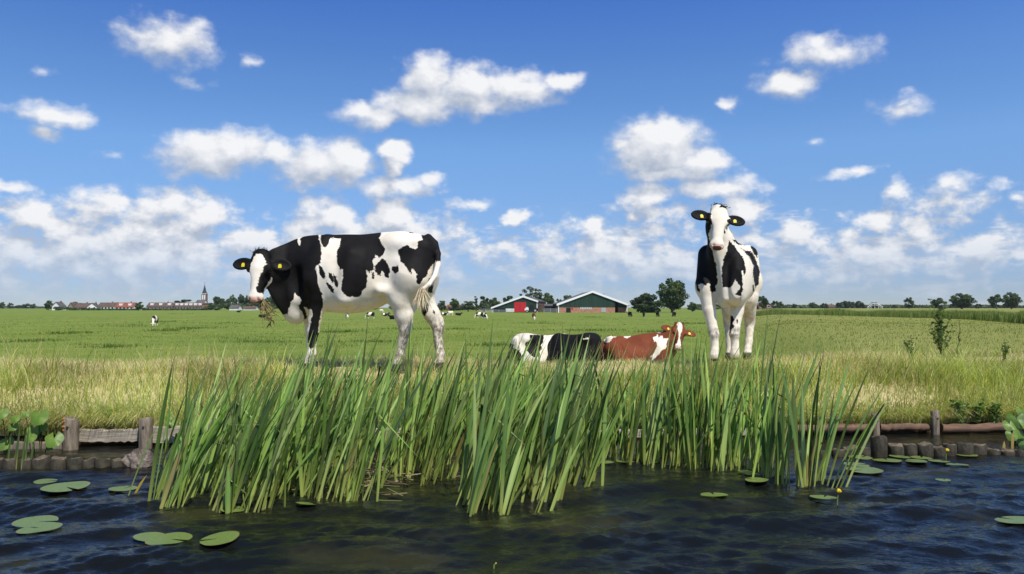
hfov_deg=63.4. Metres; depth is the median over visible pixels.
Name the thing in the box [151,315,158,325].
cow
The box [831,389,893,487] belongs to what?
iris plant
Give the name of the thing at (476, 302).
tree
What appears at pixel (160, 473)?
iris plant
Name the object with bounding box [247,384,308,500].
iris plant
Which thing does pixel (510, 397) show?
iris plant
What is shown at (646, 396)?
iris plant
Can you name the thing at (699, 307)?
shrubs
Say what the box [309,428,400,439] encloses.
plank
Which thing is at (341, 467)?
iris plant
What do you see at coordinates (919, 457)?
lily pad
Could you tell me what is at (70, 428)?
wooden post
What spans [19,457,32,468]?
stump
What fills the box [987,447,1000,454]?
stump
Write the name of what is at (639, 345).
cow
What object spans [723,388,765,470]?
iris plant
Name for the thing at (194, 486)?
iris plant
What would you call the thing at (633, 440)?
iris plant
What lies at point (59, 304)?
house
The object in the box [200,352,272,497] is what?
iris plant
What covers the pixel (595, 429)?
iris plant
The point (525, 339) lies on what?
cow
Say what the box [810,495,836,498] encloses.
lily pad
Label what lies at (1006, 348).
weed
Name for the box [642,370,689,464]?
reed
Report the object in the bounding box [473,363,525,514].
iris plant
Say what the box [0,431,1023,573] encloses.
water
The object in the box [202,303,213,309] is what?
house
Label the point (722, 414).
iris plant
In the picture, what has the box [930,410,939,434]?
wooden post
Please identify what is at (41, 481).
lily pad
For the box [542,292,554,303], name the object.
tree
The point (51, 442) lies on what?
broad leaf plant
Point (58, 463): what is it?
stump
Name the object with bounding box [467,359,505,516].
iris plant
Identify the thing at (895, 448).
stump
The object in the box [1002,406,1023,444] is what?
broad leaf plant
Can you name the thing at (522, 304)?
door
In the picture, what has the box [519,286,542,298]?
tree
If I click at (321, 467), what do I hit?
iris plant
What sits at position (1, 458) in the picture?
stump
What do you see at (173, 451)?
iris plant
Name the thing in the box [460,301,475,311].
tree
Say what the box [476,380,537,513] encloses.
iris plant
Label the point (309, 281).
cow
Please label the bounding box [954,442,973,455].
stump
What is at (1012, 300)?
tree
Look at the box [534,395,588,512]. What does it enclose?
iris plant
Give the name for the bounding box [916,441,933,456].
stump
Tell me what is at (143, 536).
lily pad
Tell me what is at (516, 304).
door
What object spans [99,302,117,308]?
house
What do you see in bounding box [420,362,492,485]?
iris plant
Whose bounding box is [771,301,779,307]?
tree
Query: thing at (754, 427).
iris plant
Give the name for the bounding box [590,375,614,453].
iris plant
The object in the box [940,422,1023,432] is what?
log
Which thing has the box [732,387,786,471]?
iris plant
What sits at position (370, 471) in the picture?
dead stems
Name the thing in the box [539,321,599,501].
iris plant
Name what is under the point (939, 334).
thistle
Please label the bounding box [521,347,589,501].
iris plant
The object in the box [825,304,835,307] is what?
house
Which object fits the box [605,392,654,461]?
iris plant
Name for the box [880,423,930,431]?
log
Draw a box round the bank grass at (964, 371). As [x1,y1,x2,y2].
[0,331,1023,435]
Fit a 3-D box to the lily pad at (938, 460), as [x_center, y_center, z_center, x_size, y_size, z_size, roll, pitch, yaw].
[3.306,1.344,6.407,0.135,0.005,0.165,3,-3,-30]
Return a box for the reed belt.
[756,307,1023,323]
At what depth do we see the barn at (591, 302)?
321.97 m
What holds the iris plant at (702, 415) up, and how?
on the water
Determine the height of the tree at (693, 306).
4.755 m
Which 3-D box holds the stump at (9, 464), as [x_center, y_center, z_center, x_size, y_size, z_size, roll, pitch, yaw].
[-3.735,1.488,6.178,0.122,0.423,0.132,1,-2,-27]
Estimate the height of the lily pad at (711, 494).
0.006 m
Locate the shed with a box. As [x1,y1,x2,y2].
[544,304,554,311]
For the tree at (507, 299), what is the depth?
399.71 m
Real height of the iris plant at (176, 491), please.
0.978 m
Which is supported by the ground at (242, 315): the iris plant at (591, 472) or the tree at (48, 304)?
the tree at (48, 304)
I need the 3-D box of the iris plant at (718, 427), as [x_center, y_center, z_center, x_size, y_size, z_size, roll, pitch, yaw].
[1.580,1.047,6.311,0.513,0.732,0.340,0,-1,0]
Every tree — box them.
[21,303,29,308]
[44,300,52,309]
[135,302,143,310]
[437,300,446,310]
[449,298,458,310]
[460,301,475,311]
[473,296,478,310]
[477,296,488,309]
[479,302,489,311]
[488,297,500,310]
[503,296,512,302]
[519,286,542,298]
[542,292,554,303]
[630,293,665,312]
[655,278,689,312]
[687,302,697,311]
[758,296,768,309]
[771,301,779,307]
[808,302,816,307]
[903,297,913,308]
[930,298,945,308]
[948,293,977,308]
[987,294,1005,308]
[1002,292,1022,308]
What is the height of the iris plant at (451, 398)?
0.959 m
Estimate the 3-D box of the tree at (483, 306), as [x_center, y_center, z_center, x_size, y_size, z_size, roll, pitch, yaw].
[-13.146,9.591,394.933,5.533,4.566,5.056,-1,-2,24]
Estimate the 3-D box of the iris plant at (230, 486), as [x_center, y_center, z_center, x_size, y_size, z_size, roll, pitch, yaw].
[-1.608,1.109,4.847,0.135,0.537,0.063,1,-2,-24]
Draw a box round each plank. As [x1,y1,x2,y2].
[10,441,61,448]
[79,428,137,442]
[153,425,251,442]
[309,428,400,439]
[601,428,745,436]
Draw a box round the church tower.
[201,285,207,301]
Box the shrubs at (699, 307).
[0,304,1023,310]
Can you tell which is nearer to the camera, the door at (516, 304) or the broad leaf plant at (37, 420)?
the broad leaf plant at (37, 420)
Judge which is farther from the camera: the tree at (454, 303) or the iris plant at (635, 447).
the tree at (454, 303)
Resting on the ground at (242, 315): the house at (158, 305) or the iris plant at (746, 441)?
the house at (158, 305)
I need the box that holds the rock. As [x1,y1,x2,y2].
[121,448,153,467]
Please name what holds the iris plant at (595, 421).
on the water
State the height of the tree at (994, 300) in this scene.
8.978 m
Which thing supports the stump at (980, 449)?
on the water
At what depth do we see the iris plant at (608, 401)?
6.75 m
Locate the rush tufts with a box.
[0,313,705,348]
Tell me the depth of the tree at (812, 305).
698.01 m
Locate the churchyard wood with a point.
(227, 303)
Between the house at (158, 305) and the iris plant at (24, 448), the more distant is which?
the house at (158, 305)
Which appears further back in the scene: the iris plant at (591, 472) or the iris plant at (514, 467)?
the iris plant at (591, 472)
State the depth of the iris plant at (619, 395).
6.80 m
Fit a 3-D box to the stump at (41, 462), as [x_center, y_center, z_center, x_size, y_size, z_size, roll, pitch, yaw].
[-3.514,1.480,6.181,0.134,0.440,0.131,1,-2,-45]
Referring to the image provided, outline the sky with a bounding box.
[0,0,1023,307]
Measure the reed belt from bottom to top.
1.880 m
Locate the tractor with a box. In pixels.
[525,305,537,312]
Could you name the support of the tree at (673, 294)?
on the ground at (242, 315)
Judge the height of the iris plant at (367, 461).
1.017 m
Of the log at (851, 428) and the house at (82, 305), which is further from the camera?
the house at (82, 305)
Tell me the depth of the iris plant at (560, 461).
5.45 m
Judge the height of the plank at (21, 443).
0.081 m
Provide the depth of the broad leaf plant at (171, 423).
6.96 m
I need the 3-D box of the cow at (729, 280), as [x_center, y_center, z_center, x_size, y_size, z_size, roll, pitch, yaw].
[2.683,-0.007,10.147,0.647,1.901,1.998,-1,-2,24]
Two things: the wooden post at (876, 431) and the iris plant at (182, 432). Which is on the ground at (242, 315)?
the wooden post at (876, 431)
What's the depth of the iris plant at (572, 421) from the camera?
5.65 m
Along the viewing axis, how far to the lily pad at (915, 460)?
6.41 m
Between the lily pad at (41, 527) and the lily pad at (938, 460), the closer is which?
the lily pad at (41, 527)
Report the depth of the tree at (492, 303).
429.20 m
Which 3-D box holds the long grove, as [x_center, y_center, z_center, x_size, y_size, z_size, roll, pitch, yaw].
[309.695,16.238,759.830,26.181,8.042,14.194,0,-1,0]
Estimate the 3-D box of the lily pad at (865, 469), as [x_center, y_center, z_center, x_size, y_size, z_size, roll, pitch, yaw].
[2.564,1.329,6.033,0.235,0.007,0.290,-1,-1,-10]
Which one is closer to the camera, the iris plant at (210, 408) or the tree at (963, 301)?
the iris plant at (210, 408)
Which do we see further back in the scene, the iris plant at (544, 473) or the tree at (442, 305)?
the tree at (442, 305)
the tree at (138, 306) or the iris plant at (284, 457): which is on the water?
the iris plant at (284, 457)
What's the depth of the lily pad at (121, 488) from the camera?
5.42 m
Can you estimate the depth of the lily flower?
5.05 m
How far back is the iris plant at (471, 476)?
5.04 m
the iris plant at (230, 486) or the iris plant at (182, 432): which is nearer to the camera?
the iris plant at (230, 486)
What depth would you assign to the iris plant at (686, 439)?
6.12 m
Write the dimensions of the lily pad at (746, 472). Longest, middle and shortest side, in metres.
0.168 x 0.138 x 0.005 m
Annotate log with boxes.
[785,423,871,432]
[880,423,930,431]
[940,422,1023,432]
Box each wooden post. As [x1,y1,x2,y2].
[62,416,79,449]
[138,417,152,448]
[871,412,879,435]
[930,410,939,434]
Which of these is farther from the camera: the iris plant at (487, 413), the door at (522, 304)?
the door at (522, 304)
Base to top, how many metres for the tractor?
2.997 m
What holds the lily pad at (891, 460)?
on the water
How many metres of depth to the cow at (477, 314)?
166.60 m
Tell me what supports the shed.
on the ground at (242, 315)
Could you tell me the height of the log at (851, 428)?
0.086 m
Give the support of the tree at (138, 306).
on the ground at (242, 315)
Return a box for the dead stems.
[135,453,460,500]
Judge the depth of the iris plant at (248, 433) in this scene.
4.92 m
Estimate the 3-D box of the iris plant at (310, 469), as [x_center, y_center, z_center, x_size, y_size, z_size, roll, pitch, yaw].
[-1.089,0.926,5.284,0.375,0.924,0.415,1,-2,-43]
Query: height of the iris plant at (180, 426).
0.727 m
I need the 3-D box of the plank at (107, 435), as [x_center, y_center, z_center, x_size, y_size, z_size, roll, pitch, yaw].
[-3.449,1.274,7.116,0.503,0.118,0.050,0,-1,-5]
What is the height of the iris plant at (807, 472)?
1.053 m
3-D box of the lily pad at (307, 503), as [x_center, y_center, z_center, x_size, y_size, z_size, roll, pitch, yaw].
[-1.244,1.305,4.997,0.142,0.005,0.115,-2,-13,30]
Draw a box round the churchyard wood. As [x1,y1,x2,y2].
[207,294,277,308]
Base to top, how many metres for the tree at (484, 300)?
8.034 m
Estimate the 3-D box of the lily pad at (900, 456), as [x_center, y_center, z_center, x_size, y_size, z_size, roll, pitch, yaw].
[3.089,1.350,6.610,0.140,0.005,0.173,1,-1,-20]
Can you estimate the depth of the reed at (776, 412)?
6.02 m
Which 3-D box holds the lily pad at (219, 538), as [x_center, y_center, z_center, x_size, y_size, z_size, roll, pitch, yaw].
[-1.482,1.272,4.197,0.191,0.007,0.232,-4,0,-10]
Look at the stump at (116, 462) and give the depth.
6.14 m
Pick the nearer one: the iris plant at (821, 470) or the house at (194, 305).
the iris plant at (821, 470)
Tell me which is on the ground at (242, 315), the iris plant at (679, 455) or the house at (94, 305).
the house at (94, 305)
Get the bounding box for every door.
[514,302,519,311]
[520,302,525,311]
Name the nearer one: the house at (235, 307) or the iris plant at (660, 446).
the iris plant at (660, 446)
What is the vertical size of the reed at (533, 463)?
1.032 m
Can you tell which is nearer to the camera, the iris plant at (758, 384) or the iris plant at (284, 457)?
the iris plant at (284, 457)
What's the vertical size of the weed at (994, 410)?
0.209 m
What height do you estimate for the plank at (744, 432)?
0.078 m
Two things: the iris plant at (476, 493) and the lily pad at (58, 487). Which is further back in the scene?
the lily pad at (58, 487)
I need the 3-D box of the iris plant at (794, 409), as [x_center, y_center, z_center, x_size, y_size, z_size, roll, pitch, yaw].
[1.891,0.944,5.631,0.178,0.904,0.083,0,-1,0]
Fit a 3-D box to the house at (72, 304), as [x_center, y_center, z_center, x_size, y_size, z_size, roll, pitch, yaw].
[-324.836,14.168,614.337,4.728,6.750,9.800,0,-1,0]
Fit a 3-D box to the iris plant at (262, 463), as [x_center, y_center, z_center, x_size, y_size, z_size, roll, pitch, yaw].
[-1.376,0.894,4.872,0.557,0.968,0.332,-1,-2,30]
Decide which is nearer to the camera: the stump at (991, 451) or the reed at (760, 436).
the reed at (760, 436)
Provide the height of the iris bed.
1.262 m
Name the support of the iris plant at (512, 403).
on the water
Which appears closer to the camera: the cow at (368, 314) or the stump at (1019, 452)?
the stump at (1019, 452)
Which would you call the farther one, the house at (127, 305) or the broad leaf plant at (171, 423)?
the house at (127, 305)
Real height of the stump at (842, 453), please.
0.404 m
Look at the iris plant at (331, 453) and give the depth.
5.14 m
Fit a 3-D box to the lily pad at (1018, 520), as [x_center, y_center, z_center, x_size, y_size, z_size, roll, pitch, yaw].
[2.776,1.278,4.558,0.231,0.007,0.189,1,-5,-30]
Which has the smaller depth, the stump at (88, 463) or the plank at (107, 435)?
the stump at (88, 463)
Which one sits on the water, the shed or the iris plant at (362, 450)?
the iris plant at (362, 450)
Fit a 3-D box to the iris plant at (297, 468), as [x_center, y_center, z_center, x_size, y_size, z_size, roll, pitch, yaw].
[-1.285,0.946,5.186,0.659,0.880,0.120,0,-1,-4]
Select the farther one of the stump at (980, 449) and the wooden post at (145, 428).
the wooden post at (145, 428)
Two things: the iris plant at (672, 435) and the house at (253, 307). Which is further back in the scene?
the house at (253, 307)
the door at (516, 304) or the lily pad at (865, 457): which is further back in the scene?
the door at (516, 304)
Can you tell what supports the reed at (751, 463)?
on the water
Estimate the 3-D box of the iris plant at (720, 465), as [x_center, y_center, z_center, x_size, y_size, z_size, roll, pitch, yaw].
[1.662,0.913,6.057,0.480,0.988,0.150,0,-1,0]
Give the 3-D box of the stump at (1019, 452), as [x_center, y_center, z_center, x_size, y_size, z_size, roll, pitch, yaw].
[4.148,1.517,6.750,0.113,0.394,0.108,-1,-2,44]
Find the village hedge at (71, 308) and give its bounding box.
[53,306,221,309]
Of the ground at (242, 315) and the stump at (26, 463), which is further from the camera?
the ground at (242, 315)
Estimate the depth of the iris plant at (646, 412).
6.48 m
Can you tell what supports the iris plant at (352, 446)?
on the water
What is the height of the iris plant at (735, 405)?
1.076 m
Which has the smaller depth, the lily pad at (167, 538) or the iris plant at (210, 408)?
the lily pad at (167, 538)
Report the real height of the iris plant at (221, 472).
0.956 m
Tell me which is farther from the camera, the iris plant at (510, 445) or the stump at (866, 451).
the stump at (866, 451)
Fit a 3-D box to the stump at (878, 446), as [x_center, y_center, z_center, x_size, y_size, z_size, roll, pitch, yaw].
[2.973,1.453,6.713,0.138,0.519,0.147,0,-1,4]
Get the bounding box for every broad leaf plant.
[0,408,20,454]
[21,409,48,454]
[44,431,63,452]
[165,414,177,428]
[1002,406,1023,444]
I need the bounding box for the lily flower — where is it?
[836,488,841,504]
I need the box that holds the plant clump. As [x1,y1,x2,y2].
[260,299,279,330]
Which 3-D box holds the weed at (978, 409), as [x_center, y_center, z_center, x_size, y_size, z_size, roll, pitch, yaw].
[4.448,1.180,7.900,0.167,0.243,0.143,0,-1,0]
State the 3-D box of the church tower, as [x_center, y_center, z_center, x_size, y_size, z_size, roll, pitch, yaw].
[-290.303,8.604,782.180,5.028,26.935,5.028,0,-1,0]
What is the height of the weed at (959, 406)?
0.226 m
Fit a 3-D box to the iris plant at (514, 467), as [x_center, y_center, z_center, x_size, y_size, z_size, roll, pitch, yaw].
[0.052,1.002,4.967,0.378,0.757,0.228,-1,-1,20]
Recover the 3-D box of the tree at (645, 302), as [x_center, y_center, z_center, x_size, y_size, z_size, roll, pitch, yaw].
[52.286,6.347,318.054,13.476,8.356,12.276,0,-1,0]
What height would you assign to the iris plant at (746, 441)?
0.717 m
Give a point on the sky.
(867, 152)
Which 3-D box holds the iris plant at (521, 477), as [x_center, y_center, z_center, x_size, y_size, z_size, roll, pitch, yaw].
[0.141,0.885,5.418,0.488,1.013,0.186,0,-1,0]
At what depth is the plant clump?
8.60 m
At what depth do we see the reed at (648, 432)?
6.44 m
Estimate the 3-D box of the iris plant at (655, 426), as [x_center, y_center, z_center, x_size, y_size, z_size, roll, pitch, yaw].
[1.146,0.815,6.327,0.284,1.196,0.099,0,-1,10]
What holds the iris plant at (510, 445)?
on the water
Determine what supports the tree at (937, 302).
on the ground at (242, 315)
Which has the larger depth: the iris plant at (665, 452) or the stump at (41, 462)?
the iris plant at (665, 452)
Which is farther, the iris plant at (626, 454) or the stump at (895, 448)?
the stump at (895, 448)
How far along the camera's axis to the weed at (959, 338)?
9.79 m
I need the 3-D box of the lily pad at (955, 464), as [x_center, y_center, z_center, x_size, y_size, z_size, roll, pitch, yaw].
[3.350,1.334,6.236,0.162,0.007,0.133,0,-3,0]
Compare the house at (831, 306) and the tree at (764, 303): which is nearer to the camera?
the tree at (764, 303)
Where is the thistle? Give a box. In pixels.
[926,299,954,354]
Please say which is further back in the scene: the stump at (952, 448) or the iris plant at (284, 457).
the stump at (952, 448)
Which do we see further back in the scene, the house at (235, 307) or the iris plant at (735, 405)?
the house at (235, 307)
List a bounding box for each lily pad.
[12,515,58,527]
[16,522,62,533]
[34,479,56,483]
[40,481,89,491]
[108,486,136,490]
[133,532,163,540]
[145,532,192,544]
[199,531,238,545]
[220,505,243,511]
[296,502,314,504]
[700,492,727,495]
[737,470,757,474]
[745,477,768,481]
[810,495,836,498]
[844,462,868,466]
[846,466,882,472]
[848,455,872,458]
[872,458,901,461]
[889,455,909,457]
[907,459,926,461]
[910,456,931,458]
[929,459,949,461]
[947,463,966,464]
[995,516,1023,523]
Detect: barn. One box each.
[491,296,544,312]
[553,291,628,312]
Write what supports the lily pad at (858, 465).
on the water
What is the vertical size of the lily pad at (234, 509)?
0.006 m
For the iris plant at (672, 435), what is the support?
on the water
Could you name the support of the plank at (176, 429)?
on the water
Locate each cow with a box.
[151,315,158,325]
[233,231,444,372]
[365,312,374,318]
[474,312,482,317]
[507,333,564,362]
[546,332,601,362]
[596,321,695,362]
[691,202,762,360]
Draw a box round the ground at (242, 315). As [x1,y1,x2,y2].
[0,308,1023,444]
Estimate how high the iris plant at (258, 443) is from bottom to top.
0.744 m
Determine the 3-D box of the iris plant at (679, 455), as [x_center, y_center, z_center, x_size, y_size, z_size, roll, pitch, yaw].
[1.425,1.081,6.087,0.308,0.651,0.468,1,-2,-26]
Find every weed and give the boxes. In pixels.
[903,337,914,356]
[949,399,969,422]
[956,320,960,353]
[966,398,984,422]
[984,402,1002,422]
[1001,342,1010,360]
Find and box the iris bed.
[163,311,789,498]
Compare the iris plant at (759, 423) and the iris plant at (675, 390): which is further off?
the iris plant at (675, 390)
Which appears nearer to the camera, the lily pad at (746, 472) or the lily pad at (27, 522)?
the lily pad at (27, 522)
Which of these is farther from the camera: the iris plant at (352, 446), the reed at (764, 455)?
the reed at (764, 455)
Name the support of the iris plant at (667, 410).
on the water
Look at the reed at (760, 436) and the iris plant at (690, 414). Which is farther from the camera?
the iris plant at (690, 414)
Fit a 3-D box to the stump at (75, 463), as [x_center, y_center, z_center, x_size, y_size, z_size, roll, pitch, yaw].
[-3.257,1.481,6.178,0.120,0.437,0.110,1,-2,-39]
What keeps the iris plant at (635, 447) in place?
on the water
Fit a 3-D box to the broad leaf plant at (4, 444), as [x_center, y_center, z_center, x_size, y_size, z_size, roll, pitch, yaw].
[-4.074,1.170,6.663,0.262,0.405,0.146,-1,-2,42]
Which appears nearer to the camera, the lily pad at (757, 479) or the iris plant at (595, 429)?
the lily pad at (757, 479)
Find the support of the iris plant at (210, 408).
on the water
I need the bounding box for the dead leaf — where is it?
[1011,433,1013,448]
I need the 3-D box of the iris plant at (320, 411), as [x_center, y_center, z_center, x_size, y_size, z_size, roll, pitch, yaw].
[-1.350,0.829,5.282,0.545,1.118,0.211,0,-1,0]
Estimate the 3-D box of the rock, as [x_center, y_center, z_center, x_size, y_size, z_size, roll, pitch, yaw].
[-2.821,1.342,6.240,0.281,0.261,0.198,0,-1,8]
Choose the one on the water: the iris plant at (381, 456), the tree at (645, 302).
the iris plant at (381, 456)
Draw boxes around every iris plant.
[7,417,34,468]
[128,382,199,495]
[148,359,202,500]
[156,350,220,490]
[158,388,250,472]
[159,387,259,508]
[164,360,238,509]
[167,357,238,502]
[170,383,223,471]
[177,380,240,498]
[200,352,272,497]
[209,363,291,504]
[212,364,288,512]
[220,349,324,509]
[220,392,298,503]
[225,433,246,513]
[233,356,323,512]
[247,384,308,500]
[256,332,340,495]
[259,369,357,497]
[293,324,364,497]
[302,332,380,497]
[304,362,366,495]
[314,359,399,501]
[318,345,411,500]
[334,339,398,497]
[336,361,401,498]
[339,330,442,500]
[344,346,426,500]
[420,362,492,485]
[421,353,491,481]
[456,352,558,504]
[462,342,548,498]
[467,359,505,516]
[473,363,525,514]
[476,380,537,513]
[482,339,585,506]
[486,366,570,496]
[488,396,546,514]
[490,337,587,494]
[506,349,558,490]
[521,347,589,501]
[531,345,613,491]
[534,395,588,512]
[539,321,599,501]
[553,373,610,488]
[562,327,618,482]
[570,339,634,481]
[573,354,665,486]
[581,380,632,456]
[586,337,655,464]
[588,367,622,457]
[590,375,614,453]
[591,376,609,421]
[592,377,635,453]
[596,359,626,457]
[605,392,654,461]
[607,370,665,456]
[610,371,637,453]
[610,397,649,459]
[616,361,647,454]
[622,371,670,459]
[626,372,705,458]
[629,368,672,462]
[639,356,662,458]
[642,367,663,454]
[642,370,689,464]
[645,316,680,465]
[652,352,695,468]
[658,376,679,461]
[662,354,684,466]
[664,334,712,470]
[668,366,687,443]
[670,334,744,463]
[673,336,701,464]
[674,348,748,465]
[675,387,740,468]
[681,386,768,467]
[688,381,739,468]
[693,378,728,462]
[705,351,758,471]
[708,368,743,463]
[715,334,762,468]
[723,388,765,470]
[726,381,762,464]
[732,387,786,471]
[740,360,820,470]
[741,349,788,467]
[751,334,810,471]
[751,342,783,444]
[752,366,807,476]
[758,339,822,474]
[765,376,815,483]
[777,361,804,485]
[779,340,841,486]
[816,352,872,485]
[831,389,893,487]
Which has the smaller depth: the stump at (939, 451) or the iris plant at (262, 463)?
the iris plant at (262, 463)
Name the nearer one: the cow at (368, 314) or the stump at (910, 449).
the stump at (910, 449)
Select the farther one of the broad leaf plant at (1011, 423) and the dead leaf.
the broad leaf plant at (1011, 423)
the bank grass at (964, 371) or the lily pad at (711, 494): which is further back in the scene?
the bank grass at (964, 371)
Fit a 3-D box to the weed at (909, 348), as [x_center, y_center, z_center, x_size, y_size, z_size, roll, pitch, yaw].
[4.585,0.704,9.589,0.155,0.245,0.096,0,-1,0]
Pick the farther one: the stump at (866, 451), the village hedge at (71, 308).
the village hedge at (71, 308)
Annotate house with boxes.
[52,301,65,309]
[68,302,77,307]
[74,302,90,308]
[87,302,99,308]
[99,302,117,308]
[115,302,136,308]
[146,302,175,308]
[174,302,203,308]
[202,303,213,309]
[229,304,241,309]
[242,305,258,309]
[756,301,772,308]
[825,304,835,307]
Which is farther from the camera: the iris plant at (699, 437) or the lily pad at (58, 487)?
the iris plant at (699, 437)
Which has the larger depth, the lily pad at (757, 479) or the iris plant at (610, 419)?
the iris plant at (610, 419)
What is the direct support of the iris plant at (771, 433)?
on the water
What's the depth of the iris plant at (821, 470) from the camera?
5.67 m
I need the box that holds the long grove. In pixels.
[836,301,865,307]
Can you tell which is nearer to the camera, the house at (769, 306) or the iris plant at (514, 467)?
the iris plant at (514, 467)
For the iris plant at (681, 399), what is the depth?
6.35 m
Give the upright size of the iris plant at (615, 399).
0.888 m
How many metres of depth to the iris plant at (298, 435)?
5.21 m
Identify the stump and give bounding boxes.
[0,457,4,469]
[2,458,18,469]
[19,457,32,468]
[31,455,50,468]
[50,456,67,469]
[67,456,84,469]
[82,457,95,468]
[94,458,110,467]
[111,458,122,467]
[831,448,845,456]
[841,444,859,456]
[860,447,870,456]
[870,435,887,456]
[887,443,903,456]
[902,443,917,455]
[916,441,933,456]
[933,445,945,456]
[942,443,956,455]
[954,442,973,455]
[973,443,986,454]
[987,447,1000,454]
[1001,448,1014,455]
[1014,449,1023,455]
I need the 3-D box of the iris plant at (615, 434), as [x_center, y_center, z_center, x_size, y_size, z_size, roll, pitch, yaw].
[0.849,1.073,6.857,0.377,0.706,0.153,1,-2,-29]
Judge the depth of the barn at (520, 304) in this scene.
335.25 m
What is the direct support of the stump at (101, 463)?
on the water
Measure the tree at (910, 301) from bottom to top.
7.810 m
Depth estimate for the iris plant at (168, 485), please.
5.01 m
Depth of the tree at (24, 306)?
1098.75 m
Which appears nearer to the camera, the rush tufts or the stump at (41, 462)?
the stump at (41, 462)
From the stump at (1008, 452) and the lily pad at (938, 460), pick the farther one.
the stump at (1008, 452)
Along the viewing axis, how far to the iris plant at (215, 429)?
5.16 m
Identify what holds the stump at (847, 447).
on the water

